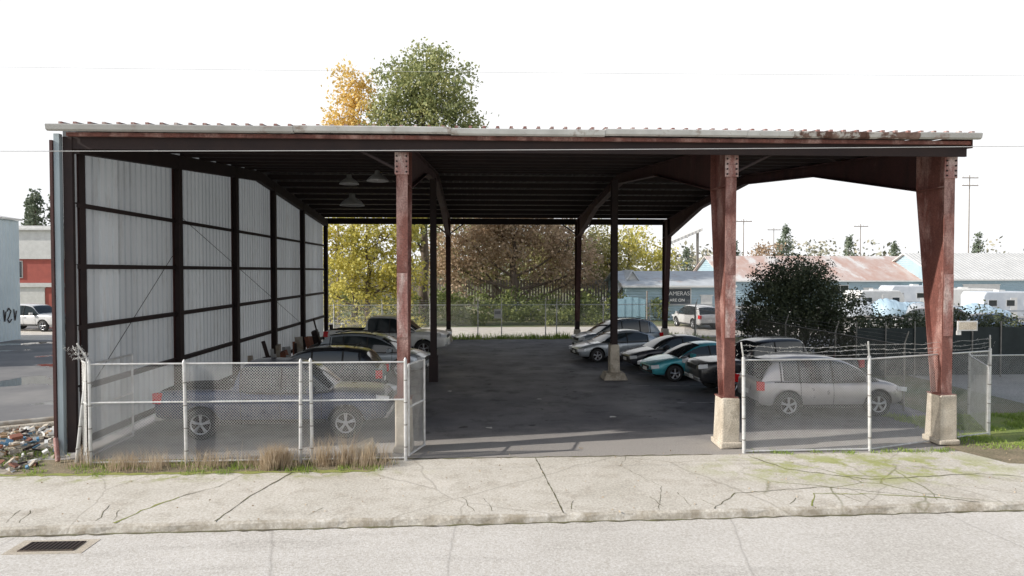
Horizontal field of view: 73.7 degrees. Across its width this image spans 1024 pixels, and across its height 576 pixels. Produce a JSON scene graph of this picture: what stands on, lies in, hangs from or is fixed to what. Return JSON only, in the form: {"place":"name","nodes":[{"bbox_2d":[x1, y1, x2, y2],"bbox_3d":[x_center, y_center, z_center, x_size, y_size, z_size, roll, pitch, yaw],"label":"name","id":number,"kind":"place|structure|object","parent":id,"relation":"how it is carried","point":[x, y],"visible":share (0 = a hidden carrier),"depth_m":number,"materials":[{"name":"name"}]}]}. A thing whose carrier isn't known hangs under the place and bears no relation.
{"place":"outdoors","nodes":[
{"label":"outdoors","id":0,"kind":"place"},
{"bbox_2d":[0,216,22,341],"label":"pale metal building","id":1,"kind":"structure","parent":0,"point":[9,270],"depth_m":41.60,"materials":[{"name":"metal"}]},
{"bbox_2d":[3,308,16,322],"bbox_3d":[-30.576,1.662,41.602,0.060,0.940,1.206,0,1,-3],"label":"graffiti","id":2,"kind":"object","parent":1,"relation":"attached to","point":[9,315],"visible":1,"depth_m":41.50,"materials":[{"name":"paint"}]},
{"bbox_2d":[0,423,53,476],"bbox_3d":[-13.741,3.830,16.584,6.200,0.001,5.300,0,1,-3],"label":"rubble ground","id":3,"kind":"structure","parent":0,"point":[3,470],"depth_m":15.96,"materials":[{"name":"plastic"}]},
{"bbox_2d":[0,416,53,430],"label":"concrete curb","id":4,"kind":"object","parent":3,"relation":"on","point":[23,423],"visible":0.3,"depth_m":18.50,"materials":[{"name":"concrete"}]},
{"bbox_2d":[19,259,64,306],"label":"walls","id":5,"kind":"structure","parent":0,"point":[36,270],"depth_m":65.78,"materials":[{"name":"red paint"}]},
{"bbox_2d":[19,261,45,303],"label":"windows and doors","id":6,"kind":"structure","parent":5,"relation":"attached to","point":[32,294],"depth_m":65.74,"materials":[{"name":"white paint"}]},
{"bbox_2d":[19,228,49,229],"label":"roof","id":7,"kind":"structure","parent":5,"relation":"on","point":[34,228],"depth_m":65.22,"materials":[{"name":"white paint"}]},
{"bbox_2d":[19,226,50,286],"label":"fascia band","id":8,"kind":"object","parent":7,"relation":"attached to","point":[34,244],"depth_m":65.56,"materials":[{"name":"white paint"}]},
{"bbox_2d":[0,320,353,420],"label":"driveway","id":9,"kind":"structure","parent":0,"point":[26,379],"depth_m":26.99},
{"bbox_2d":[337,217,339,322],"bbox_3d":[-14.089,-3.131,55.284,2.400,12.000,0.300,0,1,-3],"label":"utility pole","id":10,"kind":"object","parent":9,"relation":"on","point":[337,280],"visible":0.06,"depth_m":55.31,"materials":[{"name":"brown wood"}]},
{"bbox_2d":[17,326,869,339],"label":"gravel road","id":11,"kind":"structure","parent":0,"point":[32,334],"depth_m":47.89,"materials":[{"name":"grey gravel"}]},
{"bbox_2d":[20,303,51,331],"bbox_3d":[-34.379,2.067,48.907,5.869,1.926,2.283,0,1,12],"label":"suv","id":12,"kind":"object","parent":11,"relation":"on","point":[36,314],"visible":0.48,"depth_m":47.92,"materials":[{"name":"paint"}]},
{"bbox_2d":[672,305,715,328],"bbox_3d":[13.753,2.088,51.326,2.244,1.764,4.569,0,1,-13],"label":"suv","id":13,"kind":"object","parent":11,"relation":"on","point":[681,317],"visible":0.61,"depth_m":50.02,"materials":[{"name":"paint"}]},
{"bbox_2d":[895,308,956,327],"bbox_3d":[28.212,2.207,46.544,2.243,1.764,4.569,0,1,-3],"label":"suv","id":14,"kind":"object","parent":11,"relation":"on","point":[921,312],"visible":0.06,"depth_m":46.19,"materials":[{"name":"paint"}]},
{"bbox_2d":[906,303,958,312],"bbox_3d":[33.195,2.031,53.794,4.000,1.755,2.200,0,1,-3],"label":"tarp covered boat","id":15,"kind":"object","parent":11,"relation":"on","point":[918,305],"visible":0.08,"depth_m":53.52,"materials":[{"name":"plastic"}]},
{"bbox_2d":[959,303,1010,316],"bbox_3d":[35.646,2.025,51.914,4.500,1.860,2.200,0,1,-3],"label":"tarp covered boat","id":16,"kind":"object","parent":11,"relation":"on","point":[973,305],"visible":0.16,"depth_m":51.22,"materials":[{"name":"plastic"}]},
{"bbox_2d":[41,339,973,459],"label":"shed floor","id":17,"kind":"structure","parent":0,"point":[538,397],"depth_m":19.28,"materials":[{"name":"grey asphalt"}]},
{"bbox_2d":[91,354,133,455],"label":"chain link gate","id":18,"kind":"structure","parent":17,"relation":"on","point":[131,379],"depth_m":16.36,"materials":[{"name":"metal"}]},
{"bbox_2d":[152,357,396,439],"bbox_3d":[-6.103,2.836,18.094,5.869,1.926,2.283,0,1,-3],"label":"pickup truck","id":19,"kind":"object","parent":17,"relation":"on","point":[227,393],"visible":0.78,"depth_m":17.25,"materials":[{"name":"paint"}]},
{"bbox_2d":[247,319,332,361],"bbox_3d":[-10.005,2.569,32.758,0.997,1.859,14.517,0,1,-3],"label":"scrap pile","id":20,"kind":"object","parent":17,"relation":"on","point":[297,343],"visible":0.36,"depth_m":31.45,"materials":[{"name":"metal"}]},
{"bbox_2d":[289,342,388,383],"bbox_3d":[-6.494,2.782,22.680,4.569,1.806,2.243,0,1,-3],"label":"suv","id":21,"kind":"object","parent":17,"relation":"on","point":[330,352],"visible":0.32,"depth_m":21.98,"materials":[{"name":"paint"}]},
{"bbox_2d":[321,330,429,377],"bbox_3d":[-5.639,2.654,27.827,4.569,1.806,2.244,0,1,5],"label":"suv","id":22,"kind":"object","parent":17,"relation":"on","point":[383,346],"visible":0.3,"depth_m":27.12,"materials":[{"name":"paint"}]},
{"bbox_2d":[323,315,451,351],"bbox_3d":[-6.228,2.376,34.601,6.163,2.022,2.398,0,1,3],"label":"pickup truck","id":23,"kind":"object","parent":17,"relation":"on","point":[387,324],"visible":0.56,"depth_m":33.74,"materials":[{"name":"paint"}]},
{"bbox_2d":[0,446,954,476],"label":"green weeds","id":24,"kind":"object","parent":17,"relation":"on","point":[300,468],"visible":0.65,"depth_m":14.79,"materials":[{"name":"green plant"}]},
{"bbox_2d":[569,329,655,362],"bbox_3d":[5.116,2.704,32.773,4.569,1.457,2.164,0,1,-13],"label":"sedan","id":25,"kind":"object","parent":17,"relation":"on","point":[594,349],"visible":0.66,"depth_m":32.02,"materials":[{"name":"paint"}]},
{"bbox_2d":[571,316,662,344],"bbox_3d":[5.505,2.450,35.992,4.569,1.806,2.244,0,1,-11],"label":"suv","id":26,"kind":"object","parent":17,"relation":"on","point":[649,327],"visible":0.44,"depth_m":35.44,"materials":[{"name":"paint"}]},
{"bbox_2d":[619,334,704,365],"bbox_3d":[7.103,2.772,30.070,4.569,1.457,2.164,0,1,-11],"label":"sedan","id":27,"kind":"object","parent":17,"relation":"on","point":[655,346],"visible":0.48,"depth_m":29.42,"materials":[{"name":"paint"}]},
{"bbox_2d":[637,340,716,381],"bbox_3d":[7.398,2.844,27.182,4.569,1.457,2.163,0,1,-12],"label":"sedan","id":28,"kind":"object","parent":17,"relation":"on","point":[669,365],"visible":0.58,"depth_m":26.41,"materials":[{"name":"paint"}]},
{"bbox_2d":[682,336,864,394],"bbox_3d":[9.151,2.685,24.162,5.869,1.926,2.284,0,1,-5],"label":"pickup truck","id":29,"kind":"object","parent":17,"relation":"on","point":[703,370],"visible":0.3,"depth_m":23.44,"materials":[{"name":"paint"}]},
{"bbox_2d":[684,301,909,410],"bbox_3d":[11.409,2.272,31.675,0.530,2.476,22.064,0,1,-3],"label":"chain link fence","id":30,"kind":"object","parent":17,"relation":"on","point":[834,341],"visible":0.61,"depth_m":25.58,"materials":[{"name":"metal"}]},
{"bbox_2d":[735,352,906,417],"bbox_3d":[9.288,2.853,20.668,4.569,1.764,2.243,0,1,-4],"label":"suv","id":31,"kind":"object","parent":17,"relation":"on","point":[790,390],"visible":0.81,"depth_m":19.83,"materials":[{"name":"paint"}]},
{"bbox_2d":[0,451,1023,535],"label":"sidewalk","id":32,"kind":"structure","parent":0,"point":[431,493],"depth_m":13.08,"materials":[{"name":"concrete"}]},
{"bbox_2d":[5,459,388,475],"bbox_3d":[-6.649,3.870,14.912,8.000,0.001,1.250,0,1,-3],"label":"dirt strip","id":33,"kind":"object","parent":32,"relation":"on","point":[49,468],"visible":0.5,"depth_m":14.66,"materials":[{"name":"brown soil"}]},
{"bbox_2d":[53,425,399,472],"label":"dry weeds","id":34,"kind":"object","parent":33,"relation":"on","point":[272,458],"visible":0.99,"depth_m":14.77,"materials":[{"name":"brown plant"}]},
{"bbox_2d":[0,454,1021,522],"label":"sidewalk cracks","id":35,"kind":"object","parent":32,"relation":"on","point":[184,473],"visible":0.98,"depth_m":14.29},
{"bbox_2d":[41,442,1022,521],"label":"fallen leaves","id":36,"kind":"object","parent":32,"relation":"on","point":[585,481],"visible":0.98,"depth_m":13.79,"materials":[{"name":"brown plant"}]},
{"bbox_2d":[945,440,1023,463],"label":"dirt patch","id":37,"kind":"object","parent":32,"relation":"on","point":[1015,455],"visible":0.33,"depth_m":16.04,"materials":[{"name":"brown soil"}]},
{"bbox_2d":[0,511,1023,575],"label":"street","id":38,"kind":"structure","parent":0,"point":[953,544],"depth_m":10.70,"materials":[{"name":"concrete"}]},
{"bbox_2d":[1,539,100,554],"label":"storm drain","id":39,"kind":"object","parent":38,"relation":"on","point":[52,546],"visible":1,"depth_m":10.78,"materials":[{"name":"metal"}]},
{"bbox_2d":[0,510,1023,537],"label":"gutter dirt","id":40,"kind":"structure","parent":38,"relation":"on","point":[488,524],"depth_m":11.78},
{"bbox_2d":[0,0,1023,273],"label":"sky","id":41,"kind":"structure","parent":0,"point":[874,65],"materials":[{"name":"white"}]},
{"bbox_2d":[3,274,1023,476],"bbox_3d":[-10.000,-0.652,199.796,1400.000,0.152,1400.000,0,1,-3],"label":"ground","id":42,"kind":"structure","parent":0,"point":[998,402],"depth_m":43.05,"materials":[{"name":"green plant"}]},
{"bbox_2d":[21,194,42,225],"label":"conifer tree","id":43,"kind":"object","parent":42,"relation":"on","point":[26,204],"visible":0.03,"depth_m":100.22,"materials":[{"name":"green plant"}]},
{"bbox_2d":[20,188,48,225],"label":"conifer tree","id":44,"kind":"object","parent":42,"relation":"on","point":[35,218],"visible":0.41,"depth_m":99.01,"materials":[{"name":"green plant"}]},
{"bbox_2d":[43,194,63,224],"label":"conifer tree","id":45,"kind":"object","parent":42,"relation":"on","point":[48,215],"visible":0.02,"depth_m":100.82,"materials":[{"name":"green plant"}]},
{"bbox_2d":[63,343,89,462],"bbox_3d":[-9.472,2.566,14.941,0.777,2.733,0.463,1,2,44],"label":"chain link fence","id":46,"kind":"object","parent":42,"relation":"on","point":[84,404],"visible":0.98,"depth_m":15.08,"materials":[{"name":"metal"}]},
{"bbox_2d":[87,357,407,465],"bbox_3d":[-5.791,2.740,15.052,6.916,2.370,0.186,0,1,-3],"label":"chain link fence","id":47,"kind":"object","parent":42,"relation":"on","point":[185,402],"visible":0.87,"depth_m":15.05,"materials":[{"name":"metal"}]},
{"bbox_2d":[407,358,425,455],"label":"chain link gate","id":48,"kind":"structure","parent":47,"relation":"attached to","point":[409,406],"depth_m":15.75,"materials":[{"name":"metal"}]},
{"bbox_2d":[320,55,386,320],"bbox_3d":[-13.839,-8.239,58.216,8.985,22.093,6.356,0,1,-3],"label":"yellow poplar tree","id":49,"kind":"object","parent":42,"relation":"on","point":[352,105],"visible":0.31,"depth_m":57.70,"materials":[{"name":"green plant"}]},
{"bbox_2d":[348,438,376,456],"bbox_3d":[-3.372,3.666,15.447,0.650,0.511,0.338,0,1,-14],"label":"concrete chunk","id":50,"kind":"object","parent":42,"relation":"on","point":[361,445],"visible":0.47,"depth_m":15.33,"materials":[{"name":"beige concrete"}]},
{"bbox_2d":[323,304,426,327],"bbox_3d":[-11.000,2.319,51.196,9.201,2.428,3.033,0,1,-3],"label":"ivy hedge","id":51,"kind":"object","parent":42,"relation":"on","point":[373,308],"visible":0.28,"depth_m":51.24,"materials":[{"name":"green plant"}]},
{"bbox_2d":[323,217,429,322],"bbox_3d":[-11.222,-2.321,52.329,10.648,10.553,6.034,0,1,-3],"label":"yellow maple tree","id":52,"kind":"object","parent":42,"relation":"on","point":[339,260],"visible":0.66,"depth_m":52.13,"materials":[{"name":"yellow leaves"},{"name":"bark"}]},
{"bbox_2d":[354,37,498,320],"bbox_3d":[-7.445,-8.980,57.328,12.236,23.640,9.230,0,1,17],"label":"cottonwood tree","id":53,"kind":"object","parent":42,"relation":"on","point":[426,104],"visible":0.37,"depth_m":56.34,"materials":[{"name":"green plant"}]},
{"bbox_2d":[330,279,607,306],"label":"slatted fence","id":54,"kind":"object","parent":42,"relation":"on","point":[538,289],"visible":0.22,"depth_m":66.16,"materials":[{"name":"grey metal"}]},
{"bbox_2d":[419,224,570,307],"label":"olive tree","id":55,"kind":"object","parent":42,"relation":"on","point":[483,274],"visible":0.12,"depth_m":77.53,"materials":[{"name":"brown plant"}]},
{"bbox_2d":[323,283,674,322],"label":"bramble bank","id":56,"kind":"structure","parent":42,"relation":"on","point":[585,298],"depth_m":58.56,"materials":[{"name":"green plant"}]},
{"bbox_2d":[412,292,609,325],"bbox_3d":[0.320,1.858,53.884,16.855,3.258,3.454,0,1,-3],"label":"ivy hedge","id":57,"kind":"object","parent":42,"relation":"on","point":[464,314],"visible":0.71,"depth_m":53.50,"materials":[{"name":"green plant"}]},
{"bbox_2d":[45,121,982,461],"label":"open metal shed","id":58,"kind":"structure","parent":42,"relation":"on","point":[189,243],"depth_m":19.27,"materials":[{"name":"red metal"}]},
{"bbox_2d":[339,174,358,184],"bbox_3d":[-5.010,-3.664,20.991,0.602,0.944,0.602,0,1,-3],"label":"pendant lamp","id":59,"kind":"object","parent":58,"relation":"hanging from","point":[349,180],"visible":0.96,"depth_m":20.88,"materials":[{"name":"metal"}]},
{"bbox_2d":[340,193,364,206],"bbox_3d":[-5.545,-3.639,23.669,0.860,1.575,0.860,0,1,-3],"label":"pendant lamp","id":60,"kind":"object","parent":58,"relation":"hanging from","point":[351,201],"visible":0.98,"depth_m":23.48,"materials":[{"name":"metal"}]},
{"bbox_2d":[367,152,388,182],"bbox_3d":[-3.697,-3.413,18.759,0.602,0.953,0.602,0,1,-3],"label":"pendant lamp","id":61,"kind":"object","parent":58,"relation":"hanging from","point":[377,177],"visible":0.97,"depth_m":18.69,"materials":[{"name":"metal"}]},
{"bbox_2d":[491,302,539,315],"bbox_3d":[0.227,1.933,63.660,4.569,1.457,2.164,0,1,-13],"label":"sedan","id":62,"kind":"object","parent":42,"relation":"on","point":[516,308],"visible":0.09,"depth_m":62.92,"materials":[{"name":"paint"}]},
{"bbox_2d":[428,218,609,301],"bbox_3d":[0.415,-3.186,64.556,18.707,11.792,8.532,0,1,-3],"label":"brown maple tree","id":63,"kind":"object","parent":42,"relation":"on","point":[486,236],"visible":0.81,"depth_m":63.57,"materials":[{"name":"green plant"}]},
{"bbox_2d":[423,331,710,339],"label":"verge grass","id":64,"kind":"structure","parent":42,"relation":"on","point":[554,336],"depth_m":42.90,"materials":[{"name":"green plant"}]},
{"bbox_2d":[323,298,546,337],"bbox_3d":[-6.000,1.940,42.821,16.662,2.583,0.475,0,1,-3],"label":"chain link fence","id":65,"kind":"object","parent":64,"relation":"on","point":[373,312],"visible":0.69,"depth_m":43.13,"materials":[{"name":"metal"}]},
{"bbox_2d":[494,309,500,317],"bbox_3d":[-0.907,1.623,43.175,0.450,0.600,0.035,0,1,-3],"label":"gate notice","id":66,"kind":"object","parent":65,"relation":"attached to","point":[497,313],"visible":1,"depth_m":43.17,"materials":[{"name":"white paint"}]},
{"bbox_2d":[521,218,645,306],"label":"brown maple tree","id":67,"kind":"object","parent":42,"relation":"on","point":[605,243],"visible":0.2,"depth_m":69.56,"materials":[{"name":"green plant"}]},
{"bbox_2d":[609,270,639,298],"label":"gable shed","id":68,"kind":"structure","parent":42,"relation":"on","point":[630,274],"depth_m":60.11,"materials":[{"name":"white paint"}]},
{"bbox_2d":[618,291,647,319],"bbox_3d":[9.945,1.538,56.609,2.600,2.600,0.290,0,1,-3],"label":"panel fence","id":69,"kind":"object","parent":42,"relation":"on","point":[632,312],"visible":0.58,"depth_m":56.55,"materials":[{"name":"blue metal"}]},
{"bbox_2d":[584,225,689,288],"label":"maple tree","id":70,"kind":"object","parent":42,"relation":"on","point":[635,245],"visible":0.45,"depth_m":72.13,"materials":[{"name":"yellow plant"}]},
{"bbox_2d":[546,298,754,336],"bbox_3d":[9.015,1.919,43.661,14.018,2.583,0.651,0,1,-3],"label":"chain link fence","id":71,"kind":"object","parent":42,"relation":"on","point":[603,304],"visible":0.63,"depth_m":43.72,"materials":[{"name":"metal"}]},
{"bbox_2d":[323,236,1023,287],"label":"distant trees","id":72,"kind":"object","parent":42,"relation":"on","point":[706,251],"visible":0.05,"depth_m":198.47,"materials":[{"name":"green plant"}]},
{"bbox_2d":[677,246,692,270],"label":"conifer tree","id":73,"kind":"object","parent":42,"relation":"on","point":[687,257],"visible":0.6,"depth_m":157.41,"materials":[{"name":"green plant"}]},
{"bbox_2d":[747,239,785,255],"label":"orange maple tree","id":74,"kind":"object","parent":42,"relation":"on","point":[762,249],"visible":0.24,"depth_m":99.78,"materials":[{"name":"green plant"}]},
{"bbox_2d":[774,236,788,255],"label":"conifer tree","id":75,"kind":"object","parent":42,"relation":"on","point":[780,242],"visible":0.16,"depth_m":156.07,"materials":[{"name":"green plant"}]},
{"bbox_2d":[779,223,795,255],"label":"conifer tree","id":76,"kind":"object","parent":42,"relation":"on","point":[785,231],"visible":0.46,"depth_m":158.04,"materials":[{"name":"green plant"}]},
{"bbox_2d":[735,248,889,355],"bbox_3d":[14.099,0.901,32.700,7.131,5.691,4.872,0,1,-3],"label":"holly bush","id":77,"kind":"object","parent":42,"relation":"on","point":[801,280],"visible":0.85,"depth_m":31.92,"materials":[{"name":"green plant"}]},
{"bbox_2d":[842,234,856,255],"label":"conifer tree","id":78,"kind":"object","parent":42,"relation":"on","point":[848,243],"visible":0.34,"depth_m":153.85,"materials":[{"name":"green plant"}]},
{"bbox_2d":[854,224,867,255],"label":"utility pole","id":79,"kind":"object","parent":42,"relation":"on","point":[860,226],"visible":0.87,"depth_m":112.78,"materials":[{"name":"grey wood"}]},
{"bbox_2d":[736,335,994,452],"bbox_3d":[8.874,2.562,16.473,7.573,2.658,0.740,0,1,-14],"label":"chain link fence","id":80,"kind":"object","parent":42,"relation":"on","point":[868,359],"visible":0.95,"depth_m":16.10,"materials":[{"name":"metal"}]},
{"bbox_2d":[888,240,901,255],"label":"conifer tree","id":81,"kind":"object","parent":42,"relation":"on","point":[894,247],"visible":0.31,"depth_m":156.91,"materials":[{"name":"green plant"}]},
{"bbox_2d":[970,231,985,252],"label":"conifer tree","id":82,"kind":"object","parent":42,"relation":"on","point":[977,247],"visible":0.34,"depth_m":155.67,"materials":[{"name":"green plant"}]},
{"bbox_2d":[967,353,1023,430],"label":"chain link fence","id":83,"kind":"object","parent":42,"relation":"on","point":[1004,388],"visible":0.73,"depth_m":20.14,"materials":[{"name":"metal"}]},
{"bbox_2d":[710,309,745,326],"bbox_3d":[16.101,2.263,50.446,2.163,1.457,4.569,0,1,-8],"label":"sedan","id":84,"kind":"object","parent":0,"point":[738,310],"visible":0.03,"depth_m":48.63,"materials":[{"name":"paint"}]},
{"bbox_2d":[693,256,922,305],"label":"long blue warehouse","id":85,"kind":"structure","parent":0,"point":[870,272],"depth_m":86.74,"materials":[{"name":"blue siding"},{"name":"rusted metal roofing"}]},
{"bbox_2d":[758,285,880,293],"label":"windows and doors","id":86,"kind":"structure","parent":85,"relation":"in","point":[847,286],"depth_m":84.10,"materials":[{"name":"black paint"}]},
{"bbox_2d":[597,298,1023,402],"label":"storage yard","id":87,"kind":"structure","parent":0,"point":[1015,393],"depth_m":26.02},
{"bbox_2d":[604,271,736,319],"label":"blue garage","id":88,"kind":"structure","parent":87,"relation":"on","point":[689,287],"depth_m":58.90,"materials":[{"name":"blue metal"}]},
{"bbox_2d":[700,295,713,305],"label":"windows and doors","id":89,"kind":"structure","parent":88,"relation":"in","point":[706,298],"depth_m":58.89,"materials":[{"name":"white paint"}]},
{"bbox_2d":[650,228,702,265],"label":"distant canopy","id":90,"kind":"object","parent":87,"relation":"on","point":[680,236],"visible":0.33,"depth_m":96.52,"materials":[{"name":"metal"}]},
{"bbox_2d":[736,219,751,255],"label":"utility pole","id":91,"kind":"object","parent":87,"relation":"on","point":[743,221],"visible":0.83,"depth_m":101.62,"materials":[{"name":"grey wood"}]},
{"bbox_2d":[843,299,877,319],"bbox_3d":[29.219,1.833,57.597,3.600,1.961,2.200,0,1,-3],"label":"tarp covered boat","id":92,"kind":"object","parent":87,"relation":"on","point":[868,310],"visible":0.19,"depth_m":56.58,"materials":[{"name":"plastic"}]},
{"bbox_2d":[843,289,904,317],"bbox_3d":[33.282,1.392,61.859,5.700,2.630,2.325,0,1,-11],"label":"camper trailer","id":93,"kind":"object","parent":87,"relation":"on","point":[877,294],"visible":0.3,"depth_m":60.72,"materials":[{"name":"white paint"}]},
{"bbox_2d":[873,298,922,320],"bbox_3d":[32.114,1.838,56.740,4.200,1.992,2.200,0,1,-3],"label":"tarp covered boat","id":94,"kind":"object","parent":87,"relation":"on","point":[895,305],"visible":0.41,"depth_m":55.98,"materials":[{"name":"plastic"}]},
{"bbox_2d":[878,284,923,302],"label":"camper trailer","id":95,"kind":"object","parent":87,"relation":"on","point":[912,292],"visible":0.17,"depth_m":66.94,"materials":[{"name":"white paint"}]},
{"bbox_2d":[836,299,1023,356],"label":"bramble bush","id":96,"kind":"object","parent":87,"relation":"on","point":[907,322],"visible":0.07,"depth_m":30.47,"materials":[{"name":"green plant"}]},
{"bbox_2d":[855,321,1023,377],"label":"screened fence","id":97,"kind":"object","parent":87,"relation":"on","point":[1008,340],"visible":0.45,"depth_m":27.23,"materials":[{"name":"fabric"}]},
{"bbox_2d":[956,321,977,334],"bbox_3d":[11.037,0.967,16.561,0.500,0.340,0.062,0,1,-3],"label":"fence sign","id":98,"kind":"object","parent":97,"relation":"attached to","point":[967,325],"visible":1,"depth_m":16.53,"materials":[{"name":"metal"}]},
{"bbox_2d":[962,175,978,252],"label":"utility pole","id":99,"kind":"object","parent":87,"relation":"on","point":[969,177],"visible":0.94,"depth_m":98.06,"materials":[{"name":"brown wood"}]},
{"bbox_2d":[953,287,996,306],"bbox_3d":[40.236,1.336,60.078,6.600,2.830,2.325,0,1,2],"label":"camper trailer","id":100,"kind":"object","parent":87,"relation":"on","point":[958,291],"visible":0.07,"depth_m":58.99,"materials":[{"name":"white paint"}]},
{"bbox_2d":[961,290,1023,319],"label":"camper trailer","id":101,"kind":"object","parent":87,"relation":"on","point":[1012,302],"visible":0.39,"depth_m":53.96,"materials":[{"name":"white paint"}]},
{"bbox_2d":[881,410,1023,449],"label":"lawn","id":102,"kind":"structure","parent":0,"point":[1010,435],"depth_m":18.07,"materials":[{"name":"plant"}]},
{"bbox_2d":[892,253,1023,290],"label":"white roof warehouse","id":103,"kind":"structure","parent":0,"point":[1001,271],"depth_m":83.68,"materials":[{"name":"blue"}]},
{"bbox_2d":[954,284,1000,289],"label":"windows and doors","id":104,"kind":"structure","parent":103,"relation":"in","point":[987,286],"depth_m":80.85,"materials":[{"name":"white paint"}]},
{"bbox_2d":[961,313,1023,326],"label":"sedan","id":105,"kind":"object","parent":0,"point":[980,314],"visible":0.11,"depth_m":45.02,"materials":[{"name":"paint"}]},
{"bbox_3d":[-36.594,-0.624,10.962,2.400,9.200,0.320,0,1,-3],"label":"utility pole","id":106,"kind":"object","parent":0,"visible":0},
{"bbox_2d":[0,146,1023,151],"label":"overhead cable","id":107,"kind":"object","parent":106,"relation":"attached to","point":[548,149],"visible":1,"depth_m":12.65,"materials":[{"name":"grey metal"}]},
{"bbox_2d":[29,67,1000,75],"bbox_3d":[-0.632,-4.197,12.534,72.000,0.539,0.005,0,1,-3],"label":"overhead cable","id":108,"kind":"object","parent":106,"relation":"attached to","point":[531,72],"visible":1,"depth_m":12.57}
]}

